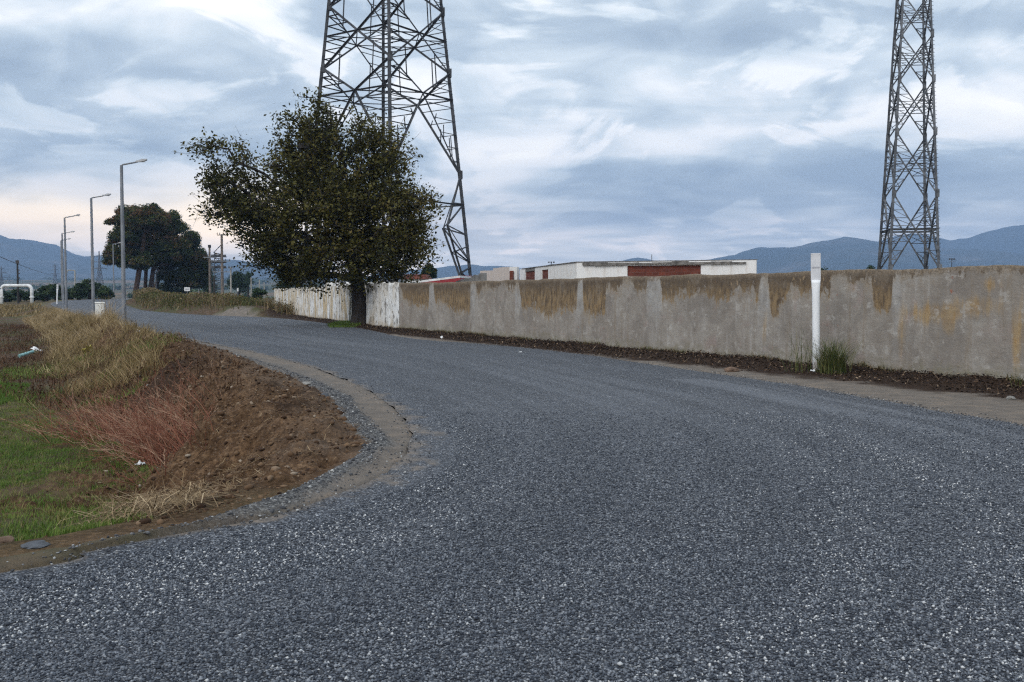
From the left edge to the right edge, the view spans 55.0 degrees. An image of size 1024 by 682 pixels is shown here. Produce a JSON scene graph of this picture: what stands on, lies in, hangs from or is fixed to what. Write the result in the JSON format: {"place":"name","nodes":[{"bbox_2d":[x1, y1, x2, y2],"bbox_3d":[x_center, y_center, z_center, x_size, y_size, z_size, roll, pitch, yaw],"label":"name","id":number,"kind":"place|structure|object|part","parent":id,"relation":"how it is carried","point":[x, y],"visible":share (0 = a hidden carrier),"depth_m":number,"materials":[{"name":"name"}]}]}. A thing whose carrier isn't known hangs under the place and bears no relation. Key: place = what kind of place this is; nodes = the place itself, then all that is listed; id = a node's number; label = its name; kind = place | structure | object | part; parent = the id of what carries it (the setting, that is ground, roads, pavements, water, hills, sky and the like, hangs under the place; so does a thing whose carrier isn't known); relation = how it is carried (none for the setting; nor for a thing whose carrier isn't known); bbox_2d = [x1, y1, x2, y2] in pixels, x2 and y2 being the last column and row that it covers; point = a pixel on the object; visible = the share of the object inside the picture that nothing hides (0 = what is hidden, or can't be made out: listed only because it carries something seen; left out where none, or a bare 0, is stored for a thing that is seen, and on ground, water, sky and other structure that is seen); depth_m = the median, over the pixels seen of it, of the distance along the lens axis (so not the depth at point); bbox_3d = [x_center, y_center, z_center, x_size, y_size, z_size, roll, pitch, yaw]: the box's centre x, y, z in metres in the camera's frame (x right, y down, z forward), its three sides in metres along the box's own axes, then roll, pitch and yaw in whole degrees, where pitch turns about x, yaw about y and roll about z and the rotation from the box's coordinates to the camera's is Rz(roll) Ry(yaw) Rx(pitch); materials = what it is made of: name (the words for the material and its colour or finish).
{"place":"outdoors","nodes":[
{"label":"outdoors","id":0,"kind":"place"},
{"bbox_2d":[17,306,209,397],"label":"dry grass","id":1,"kind":"structure","parent":0,"point":[60,334],"depth_m":31.14,"materials":[{"name":"beige plant"}]},
{"bbox_2d":[81,345,93,353],"bbox_3d":[-14.357,0.306,33.298,0.427,0.436,0.188,-29,57,-27],"label":"crumpled rag","id":2,"kind":"object","parent":1,"relation":"on","point":[88,348],"visible":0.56,"depth_m":33.25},
{"bbox_2d":[0,235,336,279],"bbox_3d":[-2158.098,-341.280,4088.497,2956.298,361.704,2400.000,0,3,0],"label":"hills","id":3,"kind":"structure","parent":0,"point":[42,257],"depth_m":4103.89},
{"bbox_2d":[364,258,655,279],"bbox_3d":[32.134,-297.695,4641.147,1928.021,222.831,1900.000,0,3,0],"label":"hills","id":4,"kind":"structure","parent":0,"point":[447,271],"depth_m":4651.12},
{"bbox_2d":[0,298,1023,681],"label":"road","id":5,"kind":"structure","parent":0,"point":[410,376],"depth_m":7.78,"materials":[{"name":"grey asphalt"}]},
{"bbox_2d":[0,412,1023,681],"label":"chippings","id":6,"kind":"object","parent":5,"relation":"on","point":[772,630],"visible":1,"depth_m":5.26,"materials":[{"name":"grey gravel"}]},
{"bbox_2d":[0,280,1023,572],"bbox_3d":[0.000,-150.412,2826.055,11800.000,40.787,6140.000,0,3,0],"label":"ground","id":7,"kind":"structure","parent":0,"point":[14,556],"depth_m":12.67,"materials":[{"name":"brown soil"}]},
{"bbox_2d":[0,266,4,289],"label":"transmission tower","id":8,"kind":"structure","parent":7,"relation":"on","point":[1,276],"depth_m":847.95,"materials":[{"name":"metal"}]},
{"bbox_2d":[0,535,13,542],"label":"rock","id":9,"kind":"object","parent":7,"relation":"on","point":[5,539],"visible":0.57,"depth_m":6.26,"materials":[{"name":"brown stone"}]},
{"bbox_2d":[3,290,14,301],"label":"bush","id":10,"kind":"object","parent":7,"relation":"on","point":[8,297],"visible":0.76,"depth_m":127.73,"materials":[{"name":"green plant"}]},
{"bbox_2d":[0,381,30,404],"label":"crop strip","id":11,"kind":"object","parent":7,"relation":"on","point":[8,398],"visible":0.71,"depth_m":24.52,"materials":[{"name":"green plant"}]},
{"bbox_2d":[0,284,33,303],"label":"pipe arch","id":12,"kind":"structure","parent":7,"relation":"on","point":[31,297],"depth_m":121.66,"materials":[{"name":"white metal"}]},
{"bbox_2d":[15,260,19,302],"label":"utility pole","id":13,"kind":"object","parent":7,"relation":"on","point":[17,262],"visible":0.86,"depth_m":121.72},
{"bbox_2d":[11,288,29,301],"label":"bush","id":14,"kind":"object","parent":7,"relation":"on","point":[24,294],"visible":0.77,"depth_m":130.66,"materials":[{"name":"green plant"}]},
{"bbox_2d":[0,301,46,316],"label":"tall dry grass","id":15,"kind":"structure","parent":7,"relation":"on","point":[7,308],"depth_m":98.49,"materials":[{"name":"beige plant"}]},
{"bbox_2d":[18,350,33,356],"bbox_3d":[-18.664,0.491,37.787,0.111,0.194,1.389,0,3,-6],"label":"plastic tube","id":16,"kind":"object","parent":7,"relation":"on","point":[27,353],"visible":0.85,"depth_m":37.74,"materials":[{"name":"teal plastic"}]},
{"bbox_2d":[21,290,41,300],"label":"bush","id":17,"kind":"object","parent":7,"relation":"on","point":[37,298],"visible":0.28,"depth_m":133.50,"materials":[{"name":"green plant"}]},
{"bbox_2d":[20,540,50,548],"bbox_3d":[-2.945,1.260,6.084,0.176,0.039,0.176,-1,3,-19],"label":"rock","id":18,"kind":"object","parent":7,"relation":"on","point":[36,544],"visible":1,"depth_m":6.05,"materials":[{"name":"stone"}]},
{"bbox_2d":[34,285,54,301],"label":"bush","id":19,"kind":"object","parent":7,"relation":"on","point":[45,293],"visible":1,"depth_m":127.53,"materials":[{"name":"green plant"}]},
{"bbox_2d":[51,265,58,283],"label":"transmission tower","id":20,"kind":"structure","parent":7,"relation":"on","point":[55,280],"depth_m":1146.97,"materials":[{"name":"metal"}]},
{"bbox_2d":[49,283,64,299],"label":"bush","id":21,"kind":"object","parent":7,"relation":"on","point":[59,290],"visible":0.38,"depth_m":130.66,"materials":[{"name":"green plant"}]},
{"bbox_2d":[56,284,57,303],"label":"marker post","id":22,"kind":"object","parent":7,"relation":"on","point":[57,294],"visible":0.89,"depth_m":107.86,"materials":[{"name":"white plastic"}]},
{"bbox_2d":[60,238,70,299],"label":"street lamp","id":23,"kind":"object","parent":7,"relation":"on","point":[61,266],"visible":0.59,"depth_m":129.59,"materials":[{"name":"grey metal"}]},
{"bbox_2d":[60,288,72,299],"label":"bush","id":24,"kind":"object","parent":7,"relation":"on","point":[69,293],"visible":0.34,"depth_m":133.03,"materials":[{"name":"green plant"}]},
{"bbox_2d":[61,231,74,303],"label":"street lamp","id":25,"kind":"object","parent":7,"relation":"on","point":[63,300],"visible":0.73,"depth_m":107.72,"materials":[{"name":"grey metal"}]},
{"bbox_2d":[67,270,75,284],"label":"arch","id":26,"kind":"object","parent":7,"relation":"on","point":[74,275],"visible":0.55,"depth_m":329.20,"materials":[{"name":"metal"}]},
{"bbox_2d":[64,214,79,310],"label":"street lamp","id":27,"kind":"object","parent":7,"relation":"on","point":[65,271],"visible":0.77,"depth_m":86.72,"materials":[{"name":"grey metal"}]},
{"bbox_2d":[0,389,156,540],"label":"field grass","id":28,"kind":"structure","parent":7,"relation":"on","point":[60,513],"depth_m":13.07,"materials":[{"name":"green plant"}]},
{"bbox_2d":[0,395,157,537],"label":"dead stalks","id":29,"kind":"object","parent":7,"relation":"on","point":[42,480],"visible":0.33,"depth_m":13.21,"materials":[{"name":"brown plant"}]},
{"bbox_2d":[70,283,88,299],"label":"bush","id":30,"kind":"object","parent":7,"relation":"on","point":[78,291],"visible":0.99,"depth_m":127.32,"materials":[{"name":"green plant"}]},
{"bbox_2d":[80,278,98,298],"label":"bush","id":31,"kind":"object","parent":7,"relation":"on","point":[86,281],"visible":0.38,"depth_m":130.64,"materials":[{"name":"green plant"}]},
{"bbox_2d":[0,332,180,408],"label":"green weeds","id":32,"kind":"object","parent":7,"relation":"on","point":[24,374],"visible":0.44,"depth_m":28.14,"materials":[{"name":"green plant"}]},
{"bbox_2d":[95,302,104,313],"bbox_3d":[-24.657,-1.705,58.866,0.560,1.260,0.400,-1,3,-16],"label":"utility cabinet","id":33,"kind":"object","parent":7,"relation":"on","point":[97,304],"visible":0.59,"depth_m":58.68,"materials":[{"name":"white metal"}]},
{"bbox_3d":[-24.610,-1.760,58.694,0.420,0.840,0.029,-1,3,-16],"label":"door","id":34,"kind":"part","parent":33,"relation":"part of","materials":[{"name":"white metal"}]},
{"bbox_2d":[90,194,110,315],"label":"street lamp","id":35,"kind":"object","parent":7,"relation":"on","point":[92,262],"visible":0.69,"depth_m":66.74,"materials":[{"name":"grey metal"}]},
{"bbox_2d":[94,251,106,288],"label":"transmission tower","id":36,"kind":"structure","parent":7,"relation":"on","point":[99,267],"depth_m":897.03,"materials":[{"name":"metal"}]},
{"bbox_2d":[95,283,110,298],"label":"bush","id":37,"kind":"object","parent":7,"relation":"on","point":[100,287],"visible":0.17,"depth_m":133.66,"materials":[{"name":"green plant"}]},
{"bbox_2d":[98,287,114,298],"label":"bush","id":38,"kind":"object","parent":7,"relation":"on","point":[106,293],"visible":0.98,"depth_m":127.55,"materials":[{"name":"green plant"}]},
{"bbox_2d":[87,297,128,316],"bbox_3d":[-20.103,-1.624,48.600,3.011,1.551,3.037,-3,4,-44],"label":"grass tuft","id":39,"kind":"object","parent":7,"relation":"on","point":[105,307],"visible":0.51,"depth_m":48.51,"materials":[{"name":"beige plant"}]},
{"bbox_2d":[1,345,221,451],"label":"red shrub","id":40,"kind":"object","parent":7,"relation":"on","point":[87,423],"visible":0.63,"depth_m":16.24,"materials":[{"name":"brown plant"}]},
{"bbox_2d":[112,242,120,297],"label":"street lamp","id":41,"kind":"object","parent":7,"relation":"on","point":[113,270],"visible":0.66,"depth_m":149.58,"materials":[{"name":"grey metal"}]},
{"bbox_2d":[0,317,244,438],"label":"dead weeds","id":42,"kind":"object","parent":7,"relation":"on","point":[15,329],"visible":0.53,"depth_m":25.14,"materials":[{"name":"brown plant"}]},
{"bbox_2d":[120,159,146,324],"bbox_3d":[-19.160,-4.798,49.830,1.468,8.795,0.360,0,3,0],"label":"street lamp","id":43,"kind":"object","parent":7,"relation":"on","point":[123,282],"visible":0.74,"depth_m":49.75,"materials":[{"name":"grey metal"}]},
{"bbox_2d":[101,202,171,297],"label":"pine tree","id":44,"kind":"object","parent":7,"relation":"on","point":[139,219],"visible":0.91,"depth_m":155.95,"materials":[{"name":"green plant"}]},
{"bbox_2d":[135,460,145,464],"bbox_3d":[-5.196,1.700,13.743,0.116,0.077,0.117,-2,-10,24],"label":"plastic scrap","id":45,"kind":"object","parent":7,"relation":"on","point":[140,462],"visible":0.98,"depth_m":13.71,"materials":[{"name":"white plastic"}]},
{"bbox_2d":[74,362,218,467],"bbox_3d":[-5.532,1.143,14.764,2.124,1.671,2.692,-1,3,-28],"label":"red shrub","id":46,"kind":"object","parent":7,"relation":"on","point":[126,437],"visible":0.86,"depth_m":14.37,"materials":[{"name":"brown plant"}]},
{"bbox_2d":[53,453,260,529],"bbox_3d":[-3.051,1.434,9.418,1.561,1.153,5.632,-1,3,-12],"label":"straw","id":47,"kind":"object","parent":7,"relation":"on","point":[151,500],"visible":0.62,"depth_m":7.46,"materials":[{"name":"beige plant"}]},
{"bbox_2d":[98,388,215,492],"bbox_3d":[-4.455,1.252,12.422,1.530,1.316,1.492,-2,3,-40],"label":"red shrub","id":48,"kind":"object","parent":7,"relation":"on","point":[174,436],"visible":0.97,"depth_m":12.44,"materials":[{"name":"brown plant"}]},
{"bbox_2d":[133,206,193,287],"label":"pine tree","id":49,"kind":"object","parent":7,"relation":"on","point":[163,245],"visible":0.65,"depth_m":159.84,"materials":[{"name":"green plant"}]},
{"bbox_2d":[154,227,216,293],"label":"pine tree","id":50,"kind":"object","parent":7,"relation":"on","point":[192,272],"visible":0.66,"depth_m":166.08,"materials":[{"name":"green plant"}]},
{"bbox_2d":[0,276,371,299],"bbox_3d":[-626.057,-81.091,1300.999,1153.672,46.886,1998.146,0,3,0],"label":"scrub","id":51,"kind":"object","parent":7,"relation":"on","point":[255,280],"visible":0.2,"depth_m":1073.94,"materials":[{"name":"green plant"}]},
{"bbox_2d":[203,245,215,294],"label":"utility pole","id":52,"kind":"object","parent":7,"relation":"on","point":[210,269],"visible":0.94,"depth_m":124.60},
{"bbox_2d":[200,274,218,293],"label":"tree","id":53,"kind":"object","parent":7,"relation":"on","point":[206,289],"visible":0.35,"depth_m":194.09,"materials":[{"name":"green plant"}]},
{"bbox_2d":[130,287,297,314],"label":"roadside weeds","id":54,"kind":"object","parent":7,"relation":"on","point":[146,297],"visible":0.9,"depth_m":81.97,"materials":[{"name":"plant"}]},
{"bbox_2d":[213,277,214,292],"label":"utility pole","id":55,"kind":"object","parent":7,"relation":"on","point":[213,284],"visible":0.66,"depth_m":111.75,"materials":[{"name":"grey wood"}]},
{"bbox_2d":[211,254,226,292],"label":"lattice mast","id":56,"kind":"object","parent":7,"relation":"on","point":[214,266],"visible":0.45,"depth_m":149.29,"materials":[{"name":"metal"}]},
{"bbox_2d":[213,233,229,295],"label":"utility pole","id":57,"kind":"object","parent":7,"relation":"on","point":[222,273],"visible":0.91,"depth_m":117.56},
{"bbox_2d":[93,326,363,528],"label":"earth clods","id":58,"kind":"object","parent":7,"relation":"on","point":[147,520],"visible":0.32,"depth_m":11.60,"materials":[{"name":"brown soil"}]},
{"bbox_2d":[228,266,232,294],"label":"utility pole","id":59,"kind":"object","parent":7,"relation":"on","point":[229,267],"visible":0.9,"depth_m":129.70,"materials":[{"name":"concrete"}]},
{"bbox_2d":[119,340,353,502],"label":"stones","id":60,"kind":"object","parent":7,"relation":"on","point":[250,430],"visible":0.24,"depth_m":11.86,"materials":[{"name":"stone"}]},
{"bbox_2d":[225,270,249,295],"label":"tree","id":61,"kind":"object","parent":7,"relation":"on","point":[239,281],"visible":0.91,"depth_m":188.76,"materials":[{"name":"green plant"}]},
{"bbox_2d":[243,271,253,296],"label":"tree","id":62,"kind":"object","parent":7,"relation":"on","point":[248,274],"visible":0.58,"depth_m":214.53,"materials":[{"name":"green plant"}]},
{"bbox_2d":[250,287,267,299],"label":"bush","id":63,"kind":"object","parent":7,"relation":"on","point":[259,292],"visible":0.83,"depth_m":111.46,"materials":[{"name":"green plant"}]},
{"bbox_2d":[272,273,295,288],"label":"bush","id":64,"kind":"object","parent":7,"relation":"on","point":[284,285],"visible":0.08,"depth_m":118.82,"materials":[{"name":"green plant"}]},
{"bbox_2d":[274,285,351,320],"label":"whitewashed wall","id":65,"kind":"structure","parent":7,"relation":"on","point":[333,306],"depth_m":62.76,"materials":[{"name":"white paint"}]},
{"bbox_2d":[174,86,452,324],"bbox_3d":[-9.606,-6.516,48.337,13.277,11.867,7.968,0,3,0],"label":"broadleaf tree","id":66,"kind":"object","parent":7,"relation":"on","point":[345,208],"visible":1,"depth_m":47.26,"materials":[{"name":"green plant"}]},
{"bbox_2d":[326,320,360,327],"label":"verge grass","id":67,"kind":"structure","parent":7,"relation":"on","point":[346,323],"depth_m":49.30,"materials":[{"name":"green plant"}]},
{"bbox_2d":[324,282,409,288],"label":"yard wall","id":68,"kind":"structure","parent":7,"relation":"on","point":[333,284],"depth_m":71.73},
{"bbox_2d":[299,0,471,287],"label":"transmission tower","id":69,"kind":"structure","parent":7,"relation":"on","point":[385,24],"depth_m":81.02,"materials":[{"name":"metal"}]},
{"bbox_2d":[403,274,431,281],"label":"white house","id":70,"kind":"structure","parent":7,"relation":"on","point":[426,276],"depth_m":81.85,"materials":[{"name":"paint"}]},
{"bbox_2d":[420,262,437,278],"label":"tree","id":71,"kind":"object","parent":7,"relation":"on","point":[432,274],"visible":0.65,"depth_m":109.36,"materials":[{"name":"green plant"}]},
{"bbox_2d":[413,276,470,282],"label":"red shed","id":72,"kind":"structure","parent":7,"relation":"on","point":[448,279],"depth_m":63.24,"materials":[{"name":"metal"}]},
{"bbox_2d":[456,273,486,281],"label":"broken wall","id":73,"kind":"structure","parent":7,"relation":"on","point":[481,277],"depth_m":50.33,"materials":[{"name":"grey concrete"}]},
{"bbox_2d":[480,267,518,280],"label":"ruined outbuilding","id":74,"kind":"structure","parent":7,"relation":"on","point":[503,273],"depth_m":58.23,"materials":[{"name":"white paint"}]},
{"bbox_2d":[520,259,757,279],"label":"white building","id":75,"kind":"structure","parent":7,"relation":"on","point":[579,269],"depth_m":46.46,"materials":[{"name":"paint"}]},
{"bbox_2d":[276,310,1023,398],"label":"leaf litter","id":76,"kind":"object","parent":7,"relation":"on","point":[515,340],"visible":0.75,"depth_m":22.52,"materials":[{"name":"brown plant"}]},
{"bbox_2d":[366,265,1023,379],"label":"boundary wall","id":77,"kind":"structure","parent":7,"relation":"on","point":[969,320],"depth_m":22.76,"materials":[{"name":"grey concrete"}]},
{"bbox_2d":[387,325,1021,381],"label":"wall weeds","id":78,"kind":"object","parent":7,"relation":"on","point":[863,362],"depth_m":24.99,"materials":[{"name":"green plant"}]},
{"bbox_2d":[724,367,739,371],"bbox_3d":[4.443,0.595,19.911,0.359,0.153,0.258,-1,3,-29],"label":"rock","id":79,"kind":"object","parent":7,"relation":"on","point":[731,369],"visible":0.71,"depth_m":19.80,"materials":[{"name":"brown stone"}]},
{"bbox_2d":[766,323,832,372],"bbox_3d":[5.579,0.090,19.642,1.526,1.096,1.775,0,3,10],"label":"grass tuft","id":80,"kind":"object","parent":7,"relation":"on","point":[796,366],"visible":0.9,"depth_m":19.61,"materials":[{"name":"plant"}]},
{"bbox_2d":[811,253,820,368],"bbox_3d":[6.106,-0.432,19.782,0.224,2.663,0.147,-1,3,-14],"label":"marker post","id":81,"kind":"object","parent":7,"relation":"on","point":[815,270],"visible":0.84,"depth_m":19.72,"materials":[{"name":"white plastic"}]},
{"bbox_2d":[792,335,877,374],"bbox_3d":[6.304,0.244,19.326,2.254,0.779,2.388,0,3,0],"label":"grass tuft","id":82,"kind":"object","parent":7,"relation":"on","point":[834,361],"visible":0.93,"depth_m":19.10,"materials":[{"name":"green plant"}]},
{"bbox_2d":[877,0,941,269],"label":"transmission tower","id":83,"kind":"structure","parent":7,"relation":"on","point":[896,110],"depth_m":115.09,"materials":[{"name":"metal"}]},
{"bbox_2d":[1006,396,1015,399],"bbox_3d":[7.395,0.858,14.575,0.136,0.096,0.179,0,3,-2],"label":"rock","id":84,"kind":"object","parent":7,"relation":"on","point":[1010,398],"visible":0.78,"depth_m":14.53,"materials":[{"name":"stone"}]},
{"bbox_2d":[999,364,1023,387],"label":"grass tuft","id":85,"kind":"object","parent":7,"relation":"on","point":[1020,382],"visible":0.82,"depth_m":16.34,"materials":[{"name":"green plant"}]},
{"bbox_2d":[0,0,1023,275],"label":"sky","id":86,"kind":"structure","parent":0,"point":[587,130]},
{"bbox_2d":[7,339,1023,571],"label":"gravel","id":87,"kind":"structure","parent":0,"point":[364,445],"depth_m":9.72,"materials":[{"name":"grey gravel"}]},
{"bbox_2d":[708,237,1023,273],"bbox_3d":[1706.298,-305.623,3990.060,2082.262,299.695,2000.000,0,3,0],"label":"hills","id":88,"kind":"structure","parent":0,"point":[844,253],"depth_m":3871.53,"materials":[{"name":"blue"}]},
{"bbox_2d":[878,225,1023,253],"bbox_3d":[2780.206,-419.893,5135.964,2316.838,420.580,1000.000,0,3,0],"label":"hills","id":89,"kind":"structure","parent":0,"point":[1008,239],"depth_m":5117.82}
]}

